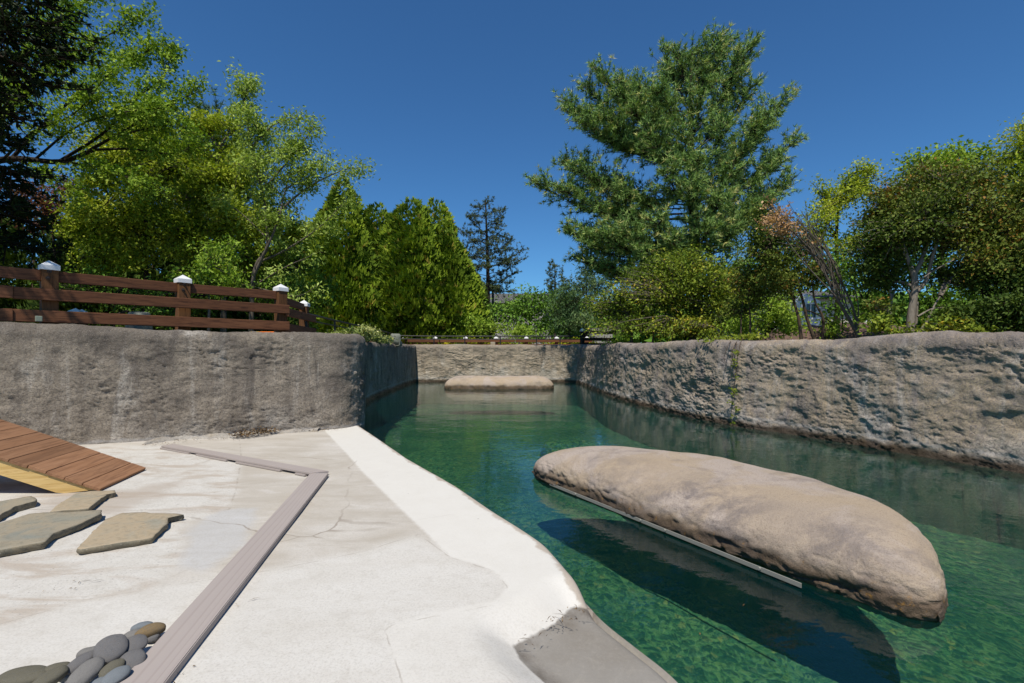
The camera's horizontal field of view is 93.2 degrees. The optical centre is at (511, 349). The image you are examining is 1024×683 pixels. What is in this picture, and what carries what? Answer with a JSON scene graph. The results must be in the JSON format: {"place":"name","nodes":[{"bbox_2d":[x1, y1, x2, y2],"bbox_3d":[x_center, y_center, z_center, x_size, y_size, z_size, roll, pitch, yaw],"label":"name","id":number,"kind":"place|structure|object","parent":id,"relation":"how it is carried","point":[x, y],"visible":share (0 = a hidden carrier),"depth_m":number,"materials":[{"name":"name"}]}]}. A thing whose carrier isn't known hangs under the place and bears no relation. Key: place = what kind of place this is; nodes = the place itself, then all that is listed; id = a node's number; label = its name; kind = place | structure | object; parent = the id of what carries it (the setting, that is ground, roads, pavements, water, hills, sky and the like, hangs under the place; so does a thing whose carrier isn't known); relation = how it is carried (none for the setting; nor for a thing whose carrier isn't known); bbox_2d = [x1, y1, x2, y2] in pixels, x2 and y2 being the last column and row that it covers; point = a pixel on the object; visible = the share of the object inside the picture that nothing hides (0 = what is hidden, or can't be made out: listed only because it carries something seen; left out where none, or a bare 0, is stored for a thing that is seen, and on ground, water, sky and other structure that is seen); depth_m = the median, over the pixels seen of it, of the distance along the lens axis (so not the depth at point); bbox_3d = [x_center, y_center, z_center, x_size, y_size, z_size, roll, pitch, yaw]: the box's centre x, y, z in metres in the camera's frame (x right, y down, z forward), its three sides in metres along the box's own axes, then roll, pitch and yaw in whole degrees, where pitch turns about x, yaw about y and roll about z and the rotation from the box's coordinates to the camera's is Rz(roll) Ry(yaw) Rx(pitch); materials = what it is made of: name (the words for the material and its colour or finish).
{"place":"outdoors","nodes":[
{"label":"outdoors","id":0,"kind":"place"},
{"bbox_2d":[0,426,676,682],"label":"concrete deck","id":1,"kind":"structure","parent":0,"point":[383,562],"depth_m":2.09,"materials":[{"name":"beige concrete"}]},
{"bbox_2d":[0,496,36,520],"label":"flagstone","id":2,"kind":"object","parent":1,"relation":"on","point":[9,507],"visible":1,"depth_m":3.02,"materials":[{"name":"beige stone"}]},
{"bbox_2d":[0,665,46,682],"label":"pebble","id":3,"kind":"object","parent":1,"relation":"on","point":[28,674],"visible":0.8,"depth_m":1.43,"materials":[{"name":"beige stone"}]},
{"bbox_2d":[32,665,68,682],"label":"pebble","id":4,"kind":"object","parent":1,"relation":"on","point":[56,674],"visible":1,"depth_m":1.41,"materials":[{"name":"beige stone"}]},
{"bbox_2d":[0,510,101,556],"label":"flagstone","id":5,"kind":"object","parent":1,"relation":"on","point":[29,532],"visible":1,"depth_m":2.61,"materials":[{"name":"beige stone"}]},
{"bbox_2d":[45,661,69,670],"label":"pebble","id":6,"kind":"object","parent":1,"relation":"on","point":[51,666],"visible":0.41,"depth_m":1.47,"materials":[{"name":"grey stone"}]},
{"bbox_2d":[59,675,69,681],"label":"pebble","id":7,"kind":"object","parent":1,"relation":"on","point":[65,678],"visible":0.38,"depth_m":1.43,"materials":[{"name":"grey stone"}]},
{"bbox_2d":[0,419,145,492],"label":"plank ramp","id":8,"kind":"structure","parent":1,"relation":"on","point":[41,460],"depth_m":3.54,"materials":[{"name":"brown wood"}]},
{"bbox_2d":[67,650,92,674],"bbox_3d":[-1.317,0.955,1.478,0.044,0.032,0.089,19,16,14],"label":"pebble","id":9,"kind":"object","parent":1,"relation":"on","point":[75,663],"visible":0.63,"depth_m":1.47,"materials":[{"name":"grey stone"}]},
{"bbox_2d":[50,490,115,511],"bbox_3d":[-2.756,0.980,3.120,0.248,0.034,0.463,0,0,-22],"label":"flagstone","id":10,"kind":"object","parent":1,"relation":"on","point":[86,501],"visible":0.97,"depth_m":3.09,"materials":[{"name":"beige stone"}]},
{"bbox_2d":[66,657,104,682],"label":"pebble","id":11,"kind":"object","parent":1,"relation":"on","point":[87,671],"visible":1,"depth_m":1.42,"materials":[{"name":"grey stone"}]},
{"bbox_2d":[76,646,94,656],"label":"pebble","id":12,"kind":"object","parent":1,"relation":"on","point":[83,650],"visible":0.31,"depth_m":1.55,"materials":[{"name":"grey stone"}]},
{"bbox_2d":[92,676,103,682],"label":"pebble","id":13,"kind":"object","parent":1,"relation":"on","point":[98,680],"visible":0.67,"depth_m":1.41,"materials":[{"name":"grey stone"}]},
{"bbox_2d":[93,634,128,663],"bbox_3d":[-1.262,0.940,1.522,0.087,0.031,0.087,0,39,-40],"label":"pebble","id":14,"kind":"object","parent":1,"relation":"on","point":[109,648],"visible":0.86,"depth_m":1.51,"materials":[{"name":"grey stone"}]},
{"bbox_2d":[98,658,124,676],"bbox_3d":[-1.202,0.960,1.455,0.047,0.029,0.069,20,19,11],"label":"pebble","id":15,"kind":"object","parent":1,"relation":"on","point":[108,667],"visible":0.64,"depth_m":1.45,"materials":[{"name":"beige stone"}]},
{"bbox_2d":[101,665,130,682],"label":"pebble","id":16,"kind":"object","parent":1,"relation":"on","point":[118,674],"visible":1,"depth_m":1.42,"materials":[{"name":"stone"}]},
{"bbox_2d":[76,512,183,554],"bbox_3d":[-2.066,0.980,2.670,0.395,0.033,0.572,0,0,-24],"label":"flagstone","id":17,"kind":"object","parent":1,"relation":"on","point":[123,530],"visible":1,"depth_m":2.58,"materials":[{"name":"beige stone"}]},
{"bbox_2d":[124,629,138,638],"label":"pebble","id":18,"kind":"object","parent":1,"relation":"on","point":[128,634],"visible":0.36,"depth_m":1.64,"materials":[{"name":"grey stone"}]},
{"bbox_2d":[120,649,145,668],"bbox_3d":[-1.181,0.965,1.507,0.068,0.029,0.067,32,25,36],"label":"pebble","id":19,"kind":"object","parent":1,"relation":"on","point":[134,657],"visible":0.74,"depth_m":1.50,"materials":[{"name":"grey stone"}]},
{"bbox_2d":[126,634,147,651],"bbox_3d":[-1.225,0.955,1.567,0.063,0.029,0.074,32,25,36],"label":"pebble","id":20,"kind":"object","parent":1,"relation":"on","point":[138,641],"visible":0.7,"depth_m":1.57,"materials":[{"name":"grey stone"}]},
{"bbox_2d":[130,621,152,630],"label":"pebble","id":21,"kind":"object","parent":1,"relation":"on","point":[139,625],"visible":0.5,"depth_m":1.69,"materials":[{"name":"grey stone"}]},
{"bbox_2d":[134,622,165,637],"bbox_3d":[-1.241,0.965,1.661,0.088,0.043,0.046,0,14,-42],"label":"pebble","id":22,"kind":"object","parent":1,"relation":"on","point":[151,629],"visible":0.81,"depth_m":1.65,"materials":[{"name":"brown stone"}]},
{"bbox_2d":[148,634,159,642],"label":"pebble","id":23,"kind":"object","parent":1,"relation":"on","point":[153,638],"visible":0.73,"depth_m":1.64,"materials":[{"name":"grey stone"}]},
{"bbox_2d":[119,473,327,682],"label":"deck board","id":24,"kind":"object","parent":1,"relation":"on","point":[172,649],"visible":1,"depth_m":1.89,"materials":[{"name":"grey wood"}]},
{"bbox_2d":[143,427,317,444],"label":"mortar kerb","id":25,"kind":"structure","parent":1,"relation":"on","point":[208,436],"depth_m":5.51,"materials":[{"name":"grey concrete"}]},
{"bbox_2d":[142,428,338,444],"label":"leaf litter","id":26,"kind":"object","parent":1,"relation":"on","point":[225,438],"visible":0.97,"depth_m":5.33,"materials":[{"name":"brown plant"}]},
{"bbox_2d":[160,444,328,475],"bbox_3d":[-2.508,0.983,4.373,2.313,0.033,0.127,0,0,29],"label":"deck board","id":27,"kind":"object","parent":1,"relation":"on","point":[262,463],"visible":0.98,"depth_m":4.27,"materials":[{"name":"grey wood"}]},
{"bbox_2d":[229,426,280,435],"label":"leaf litter","id":28,"kind":"object","parent":1,"relation":"on","point":[261,431],"visible":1,"depth_m":5.55,"materials":[{"name":"brown plant"}]},
{"bbox_2d":[518,606,594,644],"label":"leaf litter","id":29,"kind":"object","parent":1,"relation":"on","point":[561,622],"visible":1,"depth_m":1.83,"materials":[{"name":"brown plant"}]},
{"bbox_2d":[0,0,1023,303],"label":"sky","id":30,"kind":"structure","parent":0,"point":[452,102],"materials":[{"name":"blue"}]},
{"bbox_2d":[490,294,557,343],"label":"boarded building","id":31,"kind":"structure","parent":0,"point":[503,299],"depth_m":33.98,"materials":[{"name":"grey wood"}]},
{"bbox_2d":[365,382,830,445],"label":"water","id":32,"kind":"structure","parent":0,"point":[428,389],"depth_m":11.42,"materials":[{"name":"green liquid"}]},
{"bbox_2d":[444,375,553,394],"bbox_3d":[-0.380,1.041,14.305,3.214,0.580,1.078,0,0,0],"label":"rock shelf","id":33,"kind":"object","parent":32,"relation":"in","point":[498,382],"visible":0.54,"depth_m":13.89,"materials":[{"name":"beige stone"}]},
{"bbox_2d":[531,446,948,628],"bbox_3d":[1.382,1.324,3.386,1.247,1.052,2.795,0,0,-31],"label":"rock island","id":34,"kind":"object","parent":32,"relation":"on","point":[703,522],"visible":1,"depth_m":2.76,"materials":[{"name":"stone"}]},
{"bbox_2d":[371,404,1023,682],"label":"pool floor","id":35,"kind":"structure","parent":0,"point":[790,633],"depth_m":3.25,"materials":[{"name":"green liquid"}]},
{"bbox_2d":[0,322,416,444],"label":"rock wall","id":36,"kind":"structure","parent":35,"relation":"on","point":[78,384],"depth_m":5.47,"materials":[{"name":"grey stone"}]},
{"bbox_2d":[0,260,315,332],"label":"rail fence","id":37,"kind":"object","parent":36,"relation":"on","point":[48,294],"visible":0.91,"depth_m":6.13,"materials":[{"name":"brown wood"}]},
{"bbox_2d":[325,323,397,344],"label":"variegated shrub","id":38,"kind":"object","parent":36,"relation":"on","point":[368,333],"visible":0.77,"depth_m":10.62,"materials":[{"name":"green plant"}]},
{"bbox_2d":[390,333,401,346],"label":"upright stone","id":39,"kind":"object","parent":36,"relation":"on","point":[398,343],"visible":0.62,"depth_m":13.96,"materials":[{"name":"grey stone"}]},
{"bbox_2d":[305,313,581,344],"bbox_3d":[-2.810,-0.264,14.702,5.472,0.829,10.788,0,0,36],"label":"rail fence","id":40,"kind":"object","parent":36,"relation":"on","point":[433,339],"visible":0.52,"depth_m":17.48,"materials":[{"name":"brown wood"}]},
{"bbox_2d":[414,344,591,404],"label":"rock wall","id":41,"kind":"structure","parent":35,"relation":"on","point":[447,362],"depth_m":16.98,"materials":[{"name":"grey stone"}]},
{"bbox_2d":[540,439,604,457],"bbox_3d":[0.839,1.497,6.529,0.958,0.557,0.765,0,0,0],"label":"sunken rock","id":42,"kind":"object","parent":35,"relation":"on","point":[551,446],"visible":0.26,"depth_m":6.41,"materials":[{"name":"green stone"}]},
{"bbox_2d":[576,330,1023,549],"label":"rock wall","id":43,"kind":"structure","parent":35,"relation":"on","point":[925,428],"depth_m":5.65,"materials":[{"name":"grey stone"}]},
{"bbox_2d":[600,338,627,345],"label":"plant","id":44,"kind":"object","parent":43,"relation":"on","point":[614,340],"visible":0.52,"depth_m":12.29,"materials":[{"name":"green plant"}]},
{"bbox_2d":[724,338,742,427],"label":"hanging vine","id":45,"kind":"object","parent":43,"relation":"hanging from","point":[733,363],"visible":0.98,"depth_m":7.05,"materials":[{"name":"green plant"}]},
{"bbox_2d":[696,331,776,342],"bbox_3d":[3.571,-0.187,7.745,1.214,0.231,0.660,0,0,0],"label":"ivy patch","id":46,"kind":"object","parent":43,"relation":"on","point":[749,336],"visible":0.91,"depth_m":7.64,"materials":[{"name":"green plant"}]},
{"bbox_2d":[705,290,869,339],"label":"house","id":47,"kind":"structure","parent":0,"point":[810,307],"depth_m":16.62,"materials":[{"name":"grey"}]},
{"bbox_2d":[803,302,817,318],"bbox_3d":[10.130,-1.330,16.420,0.440,0.580,0.070,0,0,0],"label":"window","id":48,"kind":"structure","parent":47,"relation":"in","point":[809,306],"depth_m":16.43,"materials":[{"name":"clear glass"}]},
{"label":"ground","id":49,"kind":"structure","parent":0,"visible":0},
{"bbox_2d":[0,202,59,322],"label":"evergreen","id":50,"kind":"object","parent":49,"relation":"on","point":[20,259],"visible":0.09,"depth_m":14.53,"materials":[{"name":"green plant"}]},
{"bbox_2d":[0,173,103,263],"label":"red leaf tree","id":51,"kind":"object","parent":49,"relation":"on","point":[44,208],"visible":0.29,"depth_m":12.99,"materials":[{"name":"green plant"}]},
{"bbox_2d":[0,0,106,268],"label":"hemlock","id":52,"kind":"object","parent":49,"relation":"on","point":[15,204],"visible":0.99,"depth_m":6.36,"materials":[{"name":"green plant"}]},
{"bbox_2d":[69,308,87,324],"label":"boulder","id":53,"kind":"object","parent":49,"relation":"on","point":[76,310],"visible":0.2,"depth_m":8.56,"materials":[{"name":"grey stone"}]},
{"bbox_2d":[19,191,159,329],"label":"evergreen","id":54,"kind":"object","parent":49,"relation":"on","point":[34,304],"visible":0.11,"depth_m":13.68,"materials":[{"name":"green plant"}]},
{"bbox_2d":[0,0,220,213],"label":"spreading tree","id":55,"kind":"object","parent":49,"relation":"on","point":[118,112],"visible":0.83,"depth_m":9.14,"materials":[{"name":"green plant"}]},
{"bbox_2d":[39,90,214,314],"bbox_3d":[-9.191,-3.243,11.952,4.226,6.632,3.248,0,0,0],"label":"lime tree","id":56,"kind":"object","parent":49,"relation":"on","point":[114,215],"visible":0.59,"depth_m":11.33,"materials":[{"name":"green plant"}]},
{"bbox_2d":[125,312,152,329],"bbox_3d":[-7.314,-0.321,9.502,0.524,0.871,0.391,0,0,0],"label":"boulder","id":57,"kind":"object","parent":49,"relation":"on","point":[141,327],"visible":0.17,"depth_m":9.41,"materials":[{"name":"grey stone"}]},
{"bbox_2d":[102,180,205,330],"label":"evergreen","id":58,"kind":"object","parent":49,"relation":"on","point":[164,266],"visible":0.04,"depth_m":15.31,"materials":[{"name":"green plant"}]},
{"bbox_2d":[14,239,347,332],"bbox_3d":[-7.396,-1.435,11.153,6.852,3.011,3.067,0,0,-20],"label":"shrub","id":59,"kind":"object","parent":49,"relation":"on","point":[162,310],"visible":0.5,"depth_m":11.17,"materials":[{"name":"green plant"}]},
{"bbox_2d":[155,110,255,241],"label":"blue pine","id":60,"kind":"object","parent":49,"relation":"on","point":[206,161],"visible":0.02,"depth_m":18.56,"materials":[{"name":"green plant"}]},
{"bbox_2d":[155,206,258,330],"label":"evergreen","id":61,"kind":"object","parent":49,"relation":"on","point":[189,270],"visible":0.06,"depth_m":15.61,"materials":[{"name":"green plant"}]},
{"bbox_2d":[163,232,266,330],"bbox_3d":[-5.476,-1.096,8.829,1.497,2.333,1.597,0,0,33],"label":"lime shrub","id":62,"kind":"object","parent":49,"relation":"on","point":[214,257],"visible":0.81,"depth_m":8.77,"materials":[{"name":"green plant"}]},
{"bbox_2d":[169,84,282,314],"bbox_3d":[-11.634,-5.002,19.036,4.426,10.194,4.367,0,0,42],"label":"blue pine","id":63,"kind":"object","parent":49,"relation":"on","point":[206,107],"visible":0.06,"depth_m":18.53,"materials":[{"name":"green plant"}]},
{"bbox_2d":[150,100,327,331],"bbox_3d":[-6.691,-3.044,11.902,3.966,6.229,2.748,0,0,0],"label":"lime tree","id":64,"kind":"object","parent":49,"relation":"on","point":[207,177],"visible":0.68,"depth_m":11.60,"materials":[{"name":"green plant"}]},
{"bbox_2d":[211,199,306,331],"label":"evergreen","id":65,"kind":"object","parent":49,"relation":"on","point":[237,315],"visible":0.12,"depth_m":15.04,"materials":[{"name":"green plant"}]},
{"bbox_2d":[198,57,380,331],"bbox_3d":[-4.977,-3.199,10.673,4.043,6.542,1.657,0,0,11],"label":"willow tree","id":66,"kind":"object","parent":49,"relation":"on","point":[290,153],"visible":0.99,"depth_m":10.71,"materials":[{"name":"green plant"}]},
{"bbox_2d":[283,223,344,332],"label":"arborvitae","id":67,"kind":"object","parent":49,"relation":"on","point":[323,304],"visible":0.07,"depth_m":20.43,"materials":[{"name":"green plant"}]},
{"bbox_2d":[301,176,396,332],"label":"arborvitae","id":68,"kind":"object","parent":49,"relation":"on","point":[343,249],"visible":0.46,"depth_m":21.27,"materials":[{"name":"green plant"}]},
{"bbox_2d":[348,201,404,321],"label":"arborvitae","id":69,"kind":"object","parent":49,"relation":"on","point":[374,228],"visible":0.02,"depth_m":22.79,"materials":[{"name":"green plant"}]},
{"bbox_2d":[358,196,459,343],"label":"arborvitae","id":70,"kind":"object","parent":49,"relation":"on","point":[394,236],"visible":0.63,"depth_m":21.55,"materials":[{"name":"green plant"}]},
{"bbox_2d":[396,197,484,335],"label":"arborvitae","id":71,"kind":"object","parent":49,"relation":"on","point":[447,220],"visible":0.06,"depth_m":23.54,"materials":[{"name":"green plant"}]},
{"bbox_2d":[419,227,490,343],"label":"arborvitae","id":72,"kind":"object","parent":49,"relation":"on","point":[470,296],"visible":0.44,"depth_m":22.31,"materials":[{"name":"green plant"}]},
{"bbox_2d":[365,337,591,344],"bbox_3d":[-1.450,-0.192,20.777,9.751,0.784,0.220,0,0,0],"label":"rail fence","id":73,"kind":"object","parent":49,"relation":"on","point":[467,341],"visible":0.4,"depth_m":20.67,"materials":[{"name":"brown wood"}]},
{"bbox_2d":[472,265,493,338],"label":"arborvitae","id":74,"kind":"object","parent":49,"relation":"on","point":[484,305],"visible":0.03,"depth_m":24.72,"materials":[{"name":"green plant"}]},
{"bbox_2d":[457,195,529,303],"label":"spruce","id":75,"kind":"object","parent":49,"relation":"on","point":[504,260],"visible":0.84,"depth_m":25.86,"materials":[{"name":"green plant"}]},
{"bbox_2d":[490,285,499,319],"bbox_3d":[-1.107,-1.845,27.900,0.937,3.830,0.379,0,0,0],"label":"floodlight pole","id":76,"kind":"object","parent":49,"relation":"on","point":[493,298],"visible":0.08,"depth_m":27.93,"materials":[{"name":"grey metal"}]},
{"bbox_2d":[454,309,538,343],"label":"fern bush","id":77,"kind":"object","parent":49,"relation":"on","point":[482,326],"visible":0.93,"depth_m":21.71,"materials":[{"name":"green plant"}]},
{"bbox_2d":[414,335,596,343],"bbox_3d":[-0.869,-0.308,21.588,9.729,0.750,1.522,0,0,0],"label":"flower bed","id":78,"kind":"object","parent":49,"relation":"on","point":[512,342],"visible":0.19,"depth_m":21.44,"materials":[{"name":"green plant"}]},
{"bbox_2d":[30,283,997,342],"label":"fence","id":79,"kind":"object","parent":49,"relation":"on","point":[642,339],"visible":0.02,"depth_m":47.78,"materials":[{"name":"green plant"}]},
{"bbox_2d":[485,280,571,338],"bbox_3d":[0.938,-1.802,24.216,4.789,3.744,3.867,0,0,29],"label":"bush","id":80,"kind":"object","parent":49,"relation":"on","point":[519,306],"visible":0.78,"depth_m":24.06,"materials":[{"name":"green plant"}]},
{"bbox_2d":[484,329,579,343],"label":"hedge","id":81,"kind":"object","parent":49,"relation":"on","point":[537,337],"visible":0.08,"depth_m":23.43,"materials":[{"name":"green plant"}]},
{"bbox_2d":[542,259,566,338],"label":"conifer","id":82,"kind":"object","parent":49,"relation":"on","point":[553,281],"visible":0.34,"depth_m":33.85,"materials":[{"name":"green plant"}]},
{"bbox_2d":[557,274,578,333],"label":"conifer","id":83,"kind":"object","parent":49,"relation":"on","point":[564,281],"visible":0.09,"depth_m":32.86,"materials":[{"name":"green plant"}]},
{"bbox_2d":[537,264,616,342],"bbox_3d":[3.281,-2.195,22.710,4.309,4.530,3.407,0,0,0],"label":"bush","id":84,"kind":"object","parent":49,"relation":"on","point":[568,313],"visible":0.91,"depth_m":22.64,"materials":[{"name":"green plant"}]},
{"bbox_2d":[572,268,601,336],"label":"conifer","id":85,"kind":"object","parent":49,"relation":"on","point":[578,279],"visible":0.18,"depth_m":29.94,"materials":[{"name":"green plant"}]},
{"bbox_2d":[580,322,615,344],"bbox_3d":[3.228,-0.560,20.190,1.429,1.520,4.805,0,0,0],"label":"dark fence","id":86,"kind":"object","parent":49,"relation":"on","point":[584,335],"visible":0.47,"depth_m":17.95,"materials":[{"name":"brown wood"}]},
{"bbox_2d":[589,328,611,342],"bbox_3d":[4.218,-0.450,23.002,1.111,1.190,0.026,0,0,0],"label":"board fence","id":87,"kind":"object","parent":49,"relation":"on","point":[600,336],"visible":0.12,"depth_m":22.99,"materials":[{"name":"wood"}]},
{"bbox_2d":[522,15,809,339],"bbox_3d":[4.740,-4.990,14.514,7.630,10.130,5.492,0,0,-36],"label":"white pine","id":88,"kind":"object","parent":49,"relation":"on","point":[653,111],"visible":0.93,"depth_m":13.79,"materials":[{"name":"green plant"}]},
{"bbox_2d":[580,239,757,342],"bbox_3d":[3.747,-1.303,11.649,4.260,2.751,3.750,0,0,0],"label":"euonymus bush","id":89,"kind":"object","parent":49,"relation":"on","point":[668,285],"visible":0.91,"depth_m":11.20,"materials":[{"name":"green plant"}]},
{"bbox_2d":[709,194,849,340],"bbox_3d":[4.587,-1.389,8.392,1.855,2.509,1.620,0,0,0],"label":"multi stem shrub","id":90,"kind":"object","parent":49,"relation":"on","point":[759,280],"visible":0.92,"depth_m":8.20,"materials":[{"name":"green plant"}]},
{"bbox_2d":[715,155,891,320],"bbox_3d":[8.889,-2.973,15.493,5.452,6.090,3.086,0,0,31],"label":"pale green tree","id":91,"kind":"object","parent":49,"relation":"on","point":[851,186],"visible":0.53,"depth_m":14.77,"materials":[{"name":"green plant"}]},
{"bbox_2d":[754,194,859,337],"bbox_3d":[4.463,-1.237,7.354,1.650,2.243,0.800,0,0,0],"label":"leaning shrub","id":92,"kind":"object","parent":49,"relation":"on","point":[781,223],"visible":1,"depth_m":7.27,"materials":[{"name":"grey plant"}]},
{"bbox_2d":[739,322,924,340],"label":"earth bank","id":93,"kind":"structure","parent":49,"relation":"on","point":[851,334],"depth_m":10.86,"materials":[{"name":"brown soil"}]},
{"bbox_2d":[717,293,848,340],"bbox_3d":[5.783,-0.639,9.905,3.088,1.238,1.549,0,0,-15],"label":"bright shrub","id":94,"kind":"object","parent":93,"relation":"on","point":[779,314],"visible":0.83,"depth_m":9.53,"materials":[{"name":"green plant"}]},
{"bbox_2d":[717,233,1000,330],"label":"undergrowth","id":95,"kind":"object","parent":93,"relation":"on","point":[929,302],"visible":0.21,"depth_m":9.74,"materials":[{"name":"green plant"}]},
{"bbox_2d":[855,253,925,334],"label":"young tree","id":96,"kind":"object","parent":49,"relation":"on","point":[882,300],"visible":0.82,"depth_m":6.76,"materials":[{"name":"green plant"}]},
{"bbox_2d":[829,152,1020,332],"bbox_3d":[5.785,-1.413,6.739,2.238,2.689,1.579,0,0,0],"label":"dark leaved tree","id":97,"kind":"object","parent":49,"relation":"on","point":[906,216],"visible":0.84,"depth_m":6.61,"materials":[{"name":"green plant"}]},
{"bbox_2d":[854,308,1008,336],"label":"shrub","id":98,"kind":"object","parent":49,"relation":"on","point":[886,324],"visible":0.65,"depth_m":6.30,"materials":[{"name":"green plant"}]},
{"bbox_2d":[887,134,1004,323],"bbox_3d":[9.308,-2.299,10.498,2.298,4.737,1.936,0,0,0],"label":"bright tree","id":99,"kind":"object","parent":49,"relation":"on","point":[953,152],"visible":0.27,"depth_m":10.36,"materials":[{"name":"green plant"}]},
{"bbox_2d":[922,176,1023,332],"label":"hedge shrub","id":100,"kind":"object","parent":49,"relation":"on","point":[1004,264],"visible":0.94,"depth_m":6.12,"materials":[{"name":"green plant"}]},
{"bbox_2d":[964,113,1023,201],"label":"locust tree","id":101,"kind":"object","parent":49,"relation":"on","point":[1015,156],"visible":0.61,"depth_m":9.51,"materials":[{"name":"green plant"}]}
]}

